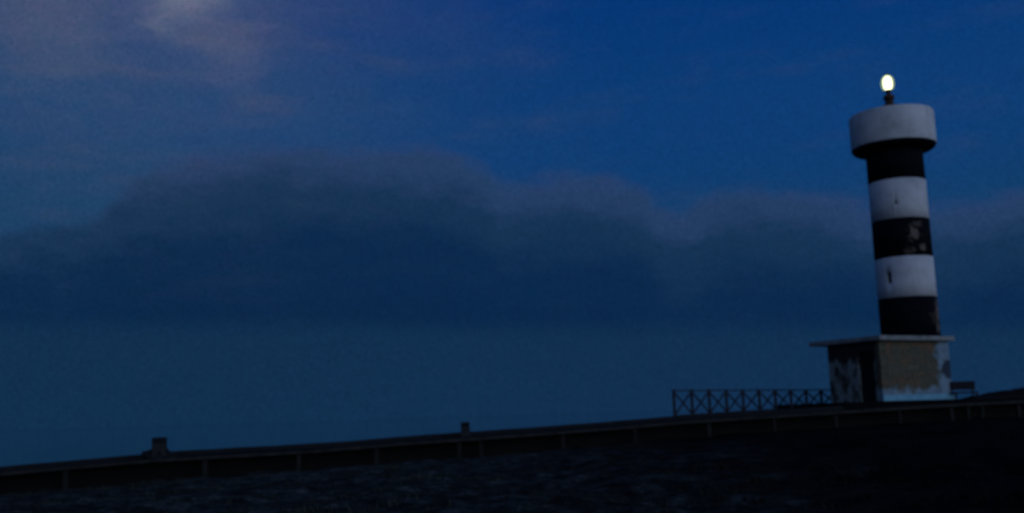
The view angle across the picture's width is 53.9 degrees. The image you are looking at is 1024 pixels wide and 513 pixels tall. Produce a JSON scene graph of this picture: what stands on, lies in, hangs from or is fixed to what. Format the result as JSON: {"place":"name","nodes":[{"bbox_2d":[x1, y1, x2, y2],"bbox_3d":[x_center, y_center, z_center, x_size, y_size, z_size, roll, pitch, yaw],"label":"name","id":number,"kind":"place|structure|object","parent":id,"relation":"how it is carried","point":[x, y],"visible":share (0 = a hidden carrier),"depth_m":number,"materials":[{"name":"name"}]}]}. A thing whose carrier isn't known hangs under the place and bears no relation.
{"place":"outdoors","nodes":[
{"label":"outdoors","id":0,"kind":"place"},
{"bbox_2d":[0,407,773,466],"bbox_3d":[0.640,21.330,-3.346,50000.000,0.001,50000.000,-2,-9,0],"label":"sea","id":1,"kind":"structure","parent":0,"point":[20,447],"depth_m":1986.07,"materials":[{"name":"blue liquid"}]},
{"bbox_2d":[0,417,1023,512],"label":"ground","id":2,"kind":"structure","parent":0,"point":[646,485],"depth_m":22.97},
{"bbox_2d":[0,400,1023,489],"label":"promenade","id":3,"kind":"structure","parent":2,"relation":"on","point":[204,458],"depth_m":40.78,"materials":[{"name":"concrete"}]},
{"bbox_2d":[141,449,176,458],"bbox_3d":[-13.976,8.001,39.915,1.458,0.849,0.860,-2,-9,0],"label":"rubble heap","id":4,"kind":"object","parent":3,"relation":"on","point":[147,454],"visible":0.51,"depth_m":39.66,"materials":[{"name":"grey stone"}]},
{"bbox_2d":[152,437,166,457],"bbox_3d":[-13.961,7.572,39.872,0.542,0.800,0.520,0,-9,-10],"label":"concrete bollard","id":5,"kind":"object","parent":3,"relation":"on","point":[159,443],"visible":0.91,"depth_m":39.64,"materials":[{"name":"grey concrete"}]},
{"bbox_2d":[461,422,469,436],"bbox_3d":[-1.984,7.373,42.885,0.388,0.620,0.380,-1,-9,-2],"label":"concrete bollard","id":6,"kind":"object","parent":3,"relation":"on","point":[465,429],"visible":1,"depth_m":42.70,"materials":[{"name":"grey concrete"}]},
{"bbox_2d":[0,404,1023,494],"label":"retaining wall","id":7,"kind":"structure","parent":3,"relation":"attached to","point":[107,476],"depth_m":40.65,"materials":[{"name":"stone"}]},
{"bbox_2d":[0,396,1023,471],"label":"parapet","id":8,"kind":"structure","parent":3,"relation":"on","point":[359,442],"depth_m":43.49,"materials":[{"name":"grey concrete"}]},
{"bbox_2d":[0,0,1023,430],"label":"sky","id":9,"kind":"structure","parent":0,"point":[212,211],"materials":[{"name":"blue"}]},
{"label":"headland","id":10,"kind":"structure","parent":0,"visible":0},
{"bbox_2d":[672,389,830,415],"bbox_3d":[12.106,7.173,49.177,10.886,1.497,0.165,4,-10,-30],"label":"metal fence","id":11,"kind":"object","parent":10,"relation":"on","point":[743,408],"visible":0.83,"depth_m":48.63,"materials":[{"name":"metal"}]},
{"bbox_2d":[777,397,1023,409],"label":"terrace","id":12,"kind":"structure","parent":10,"relation":"on","point":[861,405],"depth_m":46.35,"materials":[{"name":"concrete"}]},
{"bbox_2d":[809,73,954,402],"bbox_3d":[18.519,-1.198,50.507,6.050,16.729,4.900,3,-10,-28],"label":"lighthouse","id":13,"kind":"object","parent":12,"relation":"on","point":[904,356],"visible":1,"depth_m":49.23,"materials":[{"name":"paint"}]},
{"bbox_2d":[859,351,876,400],"bbox_3d":[16.845,5.650,47.486,0.115,2.328,0.980,3,-10,-28],"label":"door","id":14,"kind":"structure","parent":13,"relation":"in","point":[866,358],"depth_m":47.54,"materials":[{"name":"metal"}]},
{"bbox_2d":[949,381,977,398],"bbox_3d":[21.771,6.490,48.464,1.320,0.960,0.470,-1,-9,-3],"label":"bench","id":15,"kind":"object","parent":12,"relation":"on","point":[962,385],"visible":0.94,"depth_m":48.67,"materials":[{"name":"brown wood"}]},
{"bbox_2d":[962,387,1023,398],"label":"earth bank","id":16,"kind":"structure","parent":12,"relation":"on","point":[1013,392],"depth_m":50.04,"materials":[{"name":"stone"}]}
]}

